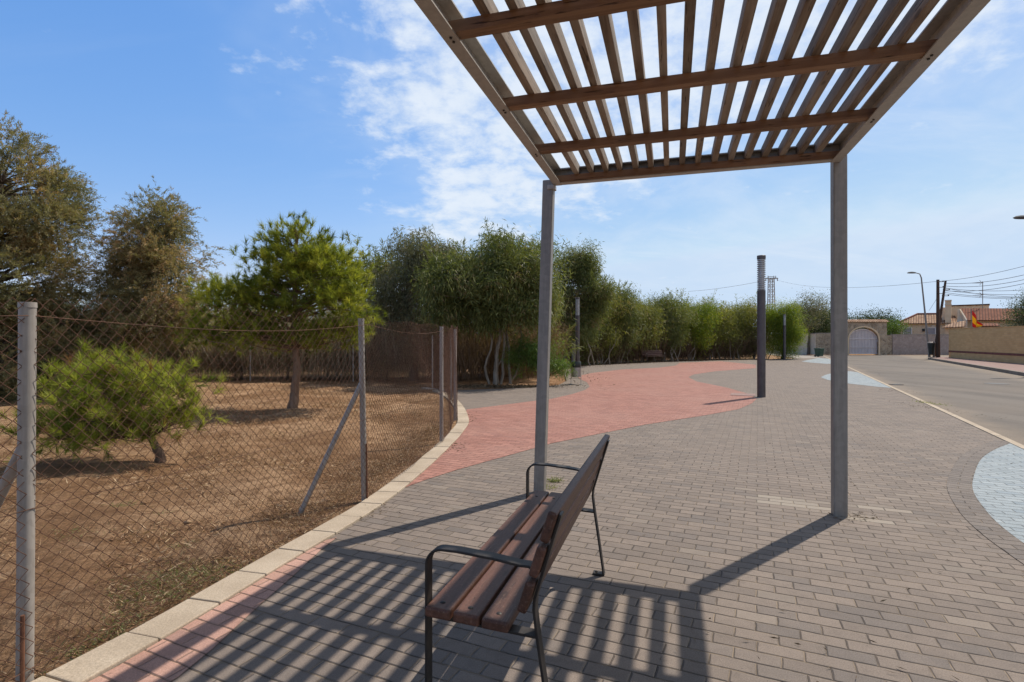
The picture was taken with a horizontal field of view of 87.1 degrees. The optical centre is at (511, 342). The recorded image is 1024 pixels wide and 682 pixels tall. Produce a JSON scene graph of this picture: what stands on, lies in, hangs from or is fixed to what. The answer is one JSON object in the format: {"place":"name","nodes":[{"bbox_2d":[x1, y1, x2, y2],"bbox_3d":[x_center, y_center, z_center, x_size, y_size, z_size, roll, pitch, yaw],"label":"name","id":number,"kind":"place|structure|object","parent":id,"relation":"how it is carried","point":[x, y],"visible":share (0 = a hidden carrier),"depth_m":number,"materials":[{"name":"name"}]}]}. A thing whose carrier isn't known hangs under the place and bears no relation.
{"place":"outdoors","nodes":[
{"label":"outdoors","id":0,"kind":"place"},
{"bbox_2d":[89,537,336,681],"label":"red pavement","id":1,"kind":"structure","parent":0,"point":[174,655],"depth_m":2.54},
{"bbox_2d":[0,345,874,681],"bbox_3d":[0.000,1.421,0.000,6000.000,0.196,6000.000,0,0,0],"label":"ground","id":2,"kind":"structure","parent":0,"point":[50,603],"depth_m":5.04,"materials":[{"name":"brown soil"}]},
{"bbox_2d":[0,110,153,402],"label":"tamarisk tree","id":3,"kind":"object","parent":2,"relation":"on","point":[27,247],"visible":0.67,"depth_m":13.38,"materials":[{"name":"green plant"}]},
{"bbox_2d":[36,294,165,367],"bbox_3d":[-13.876,0.063,17.701,5.554,3.519,3.326,0,0,0],"label":"dark bush","id":4,"kind":"object","parent":2,"relation":"on","point":[90,308],"visible":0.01,"depth_m":17.43,"materials":[{"name":"green plant"}]},
{"bbox_2d":[0,335,229,466],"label":"pine bush","id":5,"kind":"object","parent":2,"relation":"on","point":[83,396],"visible":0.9,"depth_m":6.20,"materials":[{"name":"green plant"}]},
{"bbox_2d":[5,501,255,676],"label":"green grass","id":6,"kind":"structure","parent":2,"relation":"on","point":[169,593],"depth_m":3.08,"materials":[{"name":"green plant"}]},
{"bbox_2d":[40,175,228,392],"bbox_3d":[-10.233,-1.169,14.446,4.920,6.558,3.321,0,0,0],"label":"tamarisk tree","id":7,"kind":"object","parent":2,"relation":"on","point":[147,261],"visible":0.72,"depth_m":14.00,"materials":[{"name":"green plant"}]},
{"bbox_2d":[148,321,211,377],"bbox_3d":[-12.207,-0.070,19.985,2.731,2.952,2.269,0,0,0],"label":"dry bush","id":8,"kind":"object","parent":2,"relation":"on","point":[168,354],"visible":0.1,"depth_m":19.70,"materials":[{"name":"green plant"}]},
{"bbox_2d":[0,386,449,666],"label":"pebbles","id":9,"kind":"object","parent":2,"relation":"on","point":[187,522],"visible":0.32,"depth_m":5.19,"materials":[{"name":"stone"}]},
{"bbox_2d":[0,421,453,681],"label":"dry grass","id":10,"kind":"structure","parent":2,"relation":"on","point":[275,521],"depth_m":3.59,"materials":[{"name":"plant"}]},
{"bbox_2d":[0,383,455,633],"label":"dry straw","id":11,"kind":"object","parent":2,"relation":"on","point":[232,494],"visible":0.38,"depth_m":5.72,"materials":[{"name":"beige plant"}]},
{"bbox_2d":[0,297,457,681],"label":"chain link fence","id":12,"kind":"object","parent":2,"relation":"on","point":[21,466],"visible":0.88,"depth_m":2.78,"materials":[{"name":"metal"}]},
{"bbox_2d":[205,337,265,379],"bbox_3d":[-10.324,0.235,20.255,2.538,2.519,2.059,0,0,0],"label":"dry bush","id":13,"kind":"object","parent":2,"relation":"on","point":[241,369],"visible":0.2,"depth_m":20.01,"materials":[{"name":"green plant"}]},
{"bbox_2d":[31,387,468,681],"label":"kerb","id":14,"kind":"structure","parent":2,"relation":"on","point":[102,659],"depth_m":3.02,"materials":[{"name":"concrete"}]},
{"bbox_2d":[165,208,388,408],"bbox_3d":[-4.902,-0.699,11.460,4.660,4.321,2.479,0,0,0],"label":"pine tree","id":15,"kind":"object","parent":2,"relation":"on","point":[297,269],"visible":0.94,"depth_m":11.09,"materials":[{"name":"green plant"}]},
{"bbox_2d":[257,346,314,378],"bbox_3d":[-8.189,0.408,19.909,2.596,1.996,2.309,0,0,0],"label":"dry bush","id":16,"kind":"object","parent":2,"relation":"on","point":[280,356],"visible":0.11,"depth_m":19.73,"materials":[{"name":"green plant"}]},
{"bbox_2d":[144,294,467,380],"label":"dry reeds","id":17,"kind":"object","parent":2,"relation":"on","point":[269,363],"visible":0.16,"depth_m":19.77,"materials":[{"name":"brown plant"}]},
{"bbox_2d":[320,231,407,371],"bbox_3d":[-6.686,-1.359,23.215,5.944,6.274,4.400,0,0,0],"label":"acacia tree","id":18,"kind":"object","parent":2,"relation":"on","point":[378,257],"visible":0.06,"depth_m":22.69,"materials":[{"name":"green plant"}]},
{"bbox_2d":[354,330,409,381],"bbox_3d":[-4.672,0.537,19.812,2.165,2.347,2.440,0,0,0],"label":"dry bush","id":19,"kind":"object","parent":2,"relation":"on","point":[379,361],"visible":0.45,"depth_m":19.36,"materials":[{"name":"green plant"}]},
{"bbox_2d":[360,225,466,380],"bbox_3d":[-3.735,-1.511,19.685,4.438,5.882,3.740,0,0,0],"label":"acacia tree","id":20,"kind":"object","parent":2,"relation":"on","point":[410,256],"visible":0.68,"depth_m":19.08,"materials":[{"name":"green plant"}]},
{"bbox_2d":[380,238,495,374],"bbox_3d":[-2.621,-1.398,21.858,5.836,6.031,5.252,0,0,0],"label":"acacia tree","id":21,"kind":"object","parent":2,"relation":"on","point":[417,286],"depth_m":21.72,"materials":[{"name":"green plant"}]},
{"bbox_2d":[407,216,573,384],"bbox_3d":[-0.723,-1.448,17.949,5.612,5.752,4.257,0,0,0],"label":"acacia tree","id":22,"kind":"object","parent":2,"relation":"on","point":[487,292],"visible":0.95,"depth_m":17.09,"materials":[{"name":"green plant"}]},
{"bbox_2d":[461,235,561,375],"bbox_3d":[-0.442,-1.372,22.577,5.331,6.335,4.821,0,0,0],"label":"acacia tree","id":23,"kind":"object","parent":2,"relation":"on","point":[553,327],"depth_m":22.11,"materials":[{"name":"green plant"}]},
{"bbox_2d":[478,226,583,375],"bbox_3d":[0.102,-1.560,24.134,6.337,7.012,4.298,0,0,0],"label":"acacia tree","id":24,"kind":"object","parent":2,"relation":"on","point":[574,346],"visible":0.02,"depth_m":23.33,"materials":[{"name":"green plant"}]},
{"bbox_2d":[499,331,576,380],"bbox_3d":[0.861,0.482,17.552,2.667,1.846,1.543,0,0,10],"label":"green shrub","id":25,"kind":"object","parent":2,"relation":"on","point":[531,350],"visible":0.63,"depth_m":17.45,"materials":[{"name":"green plant"}]},
{"bbox_2d":[371,358,766,389],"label":"forest litter","id":26,"kind":"object","parent":2,"relation":"on","point":[500,386],"visible":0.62,"depth_m":17.34,"materials":[{"name":"brown plant"}]},
{"bbox_2d":[404,315,756,383],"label":"dead undergrowth","id":27,"kind":"object","parent":2,"relation":"on","point":[473,360],"visible":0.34,"depth_m":20.22,"materials":[{"name":"brown plant"}]},
{"bbox_2d":[551,305,611,365],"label":"acacia tree","id":28,"kind":"object","parent":2,"relation":"on","point":[588,345],"visible":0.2,"depth_m":32.56,"materials":[{"name":"green plant"}]},
{"bbox_2d":[551,233,625,360],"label":"acacia tree","id":29,"kind":"object","parent":2,"relation":"on","point":[590,291],"visible":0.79,"depth_m":31.04,"materials":[{"name":"green plant"}]},
{"bbox_2d":[585,282,633,363],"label":"acacia tree","id":30,"kind":"object","parent":2,"relation":"on","point":[612,335],"visible":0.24,"depth_m":34.45,"materials":[{"name":"green plant"}]},
{"bbox_2d":[603,278,652,362],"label":"acacia tree","id":31,"kind":"object","parent":2,"relation":"on","point":[631,331],"visible":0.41,"depth_m":35.75,"materials":[{"name":"green plant"}]},
{"bbox_2d":[604,287,651,361],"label":"acacia tree","id":32,"kind":"object","parent":2,"relation":"on","point":[629,318],"visible":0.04,"depth_m":36.24,"materials":[{"name":"green plant"}]},
{"bbox_2d":[623,295,669,361],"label":"acacia tree","id":33,"kind":"object","parent":2,"relation":"on","point":[649,330],"visible":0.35,"depth_m":37.77,"materials":[{"name":"green plant"}]},
{"bbox_2d":[629,293,664,338],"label":"acacia tree","id":34,"kind":"object","parent":2,"relation":"on","point":[653,324],"visible":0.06,"depth_m":37.89,"materials":[{"name":"green plant"}]},
{"bbox_2d":[645,295,680,360],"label":"acacia tree","id":35,"kind":"object","parent":2,"relation":"on","point":[667,324],"visible":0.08,"depth_m":39.71,"materials":[{"name":"green plant"}]},
{"bbox_2d":[631,291,704,360],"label":"acacia tree","id":36,"kind":"object","parent":2,"relation":"on","point":[678,322],"visible":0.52,"depth_m":39.66,"materials":[{"name":"green plant"}]},
{"bbox_2d":[657,288,696,332],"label":"acacia tree","id":37,"kind":"object","parent":2,"relation":"on","point":[681,295],"visible":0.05,"depth_m":42.31,"materials":[{"name":"green plant"}]},
{"bbox_2d":[673,297,730,359],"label":"acacia tree","id":38,"kind":"object","parent":2,"relation":"on","point":[703,324],"visible":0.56,"depth_m":41.14,"materials":[{"name":"green plant"}]},
{"bbox_2d":[689,295,744,359],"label":"acacia tree","id":39,"kind":"object","parent":2,"relation":"on","point":[724,328],"visible":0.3,"depth_m":43.05,"materials":[{"name":"green plant"}]},
{"bbox_2d":[694,290,750,358],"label":"acacia tree","id":40,"kind":"object","parent":2,"relation":"on","point":[714,304],"visible":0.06,"depth_m":45.32,"materials":[{"name":"green plant"}]},
{"bbox_2d":[717,293,756,358],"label":"acacia tree","id":41,"kind":"object","parent":2,"relation":"on","point":[742,314],"visible":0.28,"depth_m":44.34,"materials":[{"name":"green plant"}]},
{"bbox_2d":[721,300,767,334],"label":"acacia tree","id":42,"kind":"object","parent":2,"relation":"on","point":[744,322],"visible":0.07,"depth_m":45.99,"materials":[{"name":"green plant"}]},
{"bbox_2d":[734,292,784,358],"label":"acacia tree","id":43,"kind":"object","parent":2,"relation":"on","point":[753,327],"visible":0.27,"depth_m":45.45,"materials":[{"name":"green plant"}]},
{"bbox_2d":[765,276,777,332],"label":"lattice pylon","id":44,"kind":"object","parent":2,"relation":"on","point":[769,301],"visible":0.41,"depth_m":119.93,"materials":[{"name":"metal"}]},
{"bbox_2d":[772,278,935,287],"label":"overhead cable","id":45,"kind":"object","parent":44,"relation":"attached to","point":[857,287],"visible":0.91,"depth_m":64.40,"materials":[{"name":"black rubber"}]},
{"bbox_2d":[766,297,814,358],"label":"acacia tree","id":46,"kind":"object","parent":2,"relation":"on","point":[774,318],"visible":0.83,"depth_m":43.95,"materials":[{"name":"green plant"}]},
{"bbox_2d":[795,299,830,332],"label":"evergreen tree","id":47,"kind":"object","parent":2,"relation":"on","point":[823,328],"visible":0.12,"depth_m":64.31,"materials":[{"name":"green plant"}]},
{"bbox_2d":[816,333,830,354],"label":"stone wall","id":48,"kind":"structure","parent":2,"relation":"on","point":[823,340],"depth_m":59.10,"materials":[{"name":"concrete"}]},
{"bbox_2d":[824,306,863,332],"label":"evergreen tree","id":49,"kind":"object","parent":2,"relation":"on","point":[848,318],"visible":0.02,"depth_m":68.70,"materials":[{"name":"green plant"}]},
{"bbox_2d":[848,319,889,354],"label":"stone gateway","id":50,"kind":"object","parent":2,"relation":"on","point":[872,339],"visible":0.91,"depth_m":58.98,"materials":[{"name":"stone"}]},
{"bbox_2d":[850,307,905,331],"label":"evergreen tree","id":51,"kind":"object","parent":2,"relation":"on","point":[873,316],"visible":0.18,"depth_m":71.19,"materials":[{"name":"green plant"}]},
{"bbox_2d":[887,335,892,354],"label":"stone wall","id":52,"kind":"structure","parent":2,"relation":"on","point":[889,344],"depth_m":59.05,"materials":[{"name":"stone"}]},
{"bbox_2d":[882,313,913,334],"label":"garden bush","id":53,"kind":"object","parent":2,"relation":"on","point":[894,329],"visible":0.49,"depth_m":63.02,"materials":[{"name":"green plant"}]},
{"bbox_2d":[890,334,948,354],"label":"clad wall","id":54,"kind":"structure","parent":2,"relation":"on","point":[909,344],"depth_m":59.00,"materials":[{"name":"stone"}]},
{"bbox_2d":[824,356,1023,448],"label":"kerb","id":55,"kind":"structure","parent":2,"relation":"on","point":[1006,439],"depth_m":9.78,"materials":[{"name":"concrete"}]},
{"bbox_2d":[900,313,956,333],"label":"tiled house","id":56,"kind":"structure","parent":2,"relation":"on","point":[917,321],"depth_m":68.28,"materials":[{"name":"paint"}]},
{"bbox_2d":[903,327,911,333],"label":"window","id":57,"kind":"structure","parent":56,"relation":"in","point":[908,329],"depth_m":68.75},
{"bbox_2d":[925,327,935,333],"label":"window","id":58,"kind":"structure","parent":56,"relation":"in","point":[932,330],"depth_m":67.35,"materials":[{"name":"grey glass"}]},
{"bbox_2d":[928,357,1023,375],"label":"kerb","id":59,"kind":"structure","parent":2,"relation":"on","point":[1014,372],"depth_m":28.10,"materials":[{"name":"grey concrete"}]},
{"bbox_2d":[942,300,1023,333],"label":"tiled house","id":60,"kind":"structure","parent":2,"relation":"on","point":[962,314],"depth_m":63.73,"materials":[{"name":"beige ceramic"}]},
{"bbox_2d":[979,280,982,307],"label":"roof antenna","id":61,"kind":"object","parent":60,"relation":"on","point":[982,293],"visible":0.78,"depth_m":66.48,"materials":[{"name":"metal"}]},
{"bbox_2d":[0,0,1023,330],"label":"sky","id":62,"kind":"structure","parent":0,"point":[358,115],"materials":[{"name":"blue"}]},
{"bbox_2d":[406,361,756,486],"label":"red pavement","id":63,"kind":"structure","parent":0,"point":[634,397],"depth_m":10.99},
{"bbox_2d":[730,393,754,395],"bbox_3d":[6.123,1.392,14.283,0.600,0.010,0.600,0,0,24],"label":"inspection cover","id":64,"kind":"object","parent":63,"relation":"on","point":[740,394],"visible":1,"depth_m":14.25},
{"bbox_2d":[170,355,1023,681],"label":"pavement","id":65,"kind":"structure","parent":0,"point":[348,603],"depth_m":3.33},
{"bbox_2d":[425,434,609,681],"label":"park bench","id":66,"kind":"object","parent":65,"relation":"on","point":[495,582],"visible":1,"depth_m":2.09,"materials":[{"name":"brown wood"}]},
{"bbox_2d":[570,361,581,384],"bbox_3d":[2.127,1.022,17.899,0.444,0.755,0.328,0,0,25],"label":"litter bin","id":67,"kind":"object","parent":65,"relation":"on","point":[577,366],"visible":0.92,"depth_m":17.77,"materials":[{"name":"metal"}]},
{"bbox_2d":[575,297,579,360],"bbox_3d":[3.249,-0.393,26.679,0.208,3.625,0.208,0,0,0],"label":"column lamp","id":68,"kind":"object","parent":65,"relation":"on","point":[577,326],"visible":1,"depth_m":26.60,"materials":[{"name":"grey metal"}]},
{"bbox_2d":[642,350,664,361],"bbox_3d":[9.871,0.988,37.593,1.630,0.825,0.514,0,0,-18],"label":"park bench","id":69,"kind":"object","parent":65,"relation":"on","point":[654,352],"visible":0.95,"depth_m":37.73,"materials":[{"name":"brown wood"}]},
{"bbox_2d":[414,0,990,517],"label":"pergola","id":70,"kind":"object","parent":65,"relation":"on","point":[460,34],"visible":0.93,"depth_m":3.24,"materials":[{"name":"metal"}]},
{"bbox_2d":[546,399,946,488],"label":"weeds","id":71,"kind":"object","parent":65,"relation":"on","point":[552,480],"visible":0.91,"depth_m":5.40,"materials":[{"name":"green plant"}]},
{"bbox_2d":[757,255,765,396],"bbox_3d":[6.354,-0.393,13.728,0.208,3.625,0.208,0,0,0],"label":"column lamp","id":72,"kind":"object","parent":65,"relation":"on","point":[761,337],"visible":0.99,"depth_m":13.65,"materials":[{"name":"grey metal"}]},
{"bbox_2d":[761,363,764,375],"bbox_3d":[6.354,0.700,13.629,0.090,0.340,0.008,0,0,0],"label":"service door","id":73,"kind":"structure","parent":72,"relation":"in","point":[762,364],"depth_m":13.62,"materials":[{"name":"grey metal"}]},
{"bbox_2d":[783,314,785,359],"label":"column lamp","id":74,"kind":"object","parent":65,"relation":"on","point":[784,336],"visible":0.99,"depth_m":42.50,"materials":[{"name":"grey metal"}]},
{"bbox_2d":[802,358,830,363],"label":"white pavement","id":75,"kind":"structure","parent":65,"relation":"on","point":[822,360],"depth_m":38.70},
{"bbox_2d":[814,348,824,356],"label":"rubbish bin","id":76,"kind":"object","parent":65,"relation":"on","point":[819,352],"visible":1,"depth_m":51.40,"materials":[{"name":"green plastic"}]},
{"bbox_2d":[822,371,890,387],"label":"white pavement","id":77,"kind":"structure","parent":65,"relation":"on","point":[857,378],"depth_m":19.83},
{"bbox_2d":[947,440,1023,563],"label":"border pavement","id":78,"kind":"structure","parent":65,"relation":"on","point":[973,511],"depth_m":4.71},
{"bbox_2d":[972,443,1023,542],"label":"white pavement","id":79,"kind":"structure","parent":65,"relation":"on","point":[998,484],"depth_m":5.21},
{"bbox_2d":[766,353,818,357],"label":"path","id":80,"kind":"structure","parent":0,"point":[802,356],"depth_m":52.10,"materials":[{"name":"concrete"}]},
{"bbox_2d":[766,333,815,354],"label":"stone wall","id":81,"kind":"structure","parent":80,"relation":"on","point":[803,347],"depth_m":60.69,"materials":[{"name":"stone"}]},
{"bbox_2d":[791,287,830,354],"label":"grey tree","id":82,"kind":"object","parent":80,"relation":"on","point":[811,309],"visible":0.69,"depth_m":59.59,"materials":[{"name":"green plant"}]},
{"bbox_2d":[824,355,1023,444],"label":"road","id":83,"kind":"structure","parent":0,"point":[966,393],"depth_m":17.09,"materials":[{"name":"grey asphalt"}]},
{"bbox_2d":[908,272,930,356],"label":"street lamp","id":84,"kind":"object","parent":83,"relation":"on","point":[927,336],"visible":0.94,"depth_m":45.45,"materials":[{"name":"metal"}]},
{"bbox_2d":[932,281,949,356],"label":"utility pole","id":85,"kind":"object","parent":83,"relation":"on","point":[942,300],"visible":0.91,"depth_m":46.42,"materials":[{"name":"brown wood"}]},
{"bbox_2d":[947,294,1008,298],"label":"overhead cable","id":86,"kind":"object","parent":85,"relation":"attached to","point":[981,297],"visible":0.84,"depth_m":45.99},
{"bbox_2d":[945,292,1021,297],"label":"overhead cable","id":87,"kind":"object","parent":85,"relation":"attached to","point":[984,296],"visible":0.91,"depth_m":45.33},
{"bbox_2d":[945,290,1023,294],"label":"overhead cable","id":88,"kind":"object","parent":85,"relation":"attached to","point":[978,293],"visible":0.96,"depth_m":45.19,"materials":[{"name":"black rubber"}]},
{"bbox_2d":[971,309,982,327],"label":"flag","id":89,"kind":"object","parent":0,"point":[975,323],"visible":0.94,"depth_m":42.00,"materials":[{"name":"fabric"}]},
{"bbox_2d":[931,357,1023,371],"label":"sidewalk","id":90,"kind":"structure","parent":0,"point":[1011,366],"depth_m":31.79,"materials":[{"name":"grey concrete"}]},
{"bbox_2d":[927,342,934,356],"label":"waste bin","id":91,"kind":"object","parent":90,"relation":"on","point":[931,348],"visible":0.93,"depth_m":44.75,"materials":[{"name":"plastic"}]},
{"bbox_2d":[936,280,943,356],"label":"utility pole","id":92,"kind":"object","parent":90,"relation":"on","point":[938,287],"visible":0.96,"depth_m":44.50,"materials":[{"name":"brown wood"}]},
{"bbox_2d":[946,275,1021,283],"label":"overhead cable","id":93,"kind":"object","parent":92,"relation":"attached to","point":[978,282],"visible":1,"depth_m":42.05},
{"bbox_2d":[950,280,1020,286],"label":"overhead cable","id":94,"kind":"object","parent":92,"relation":"attached to","point":[986,285],"visible":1,"depth_m":41.93,"materials":[{"name":"black rubber"}]},
{"bbox_2d":[989,287,1023,326],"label":"olive tree","id":95,"kind":"object","parent":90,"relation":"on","point":[1020,318],"visible":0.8,"depth_m":40.75,"materials":[{"name":"green plant"}]},
{"bbox_2d":[1013,215,1023,218],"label":"street lamp","id":96,"kind":"object","parent":90,"relation":"on","point":[1019,217],"visible":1,"depth_m":23.81,"materials":[{"name":"metal"}]},
{"bbox_2d":[949,326,1023,363],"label":"brick wall","id":97,"kind":"structure","parent":0,"point":[1002,344],"depth_m":36.01,"materials":[{"name":"beige brick"}]}
]}

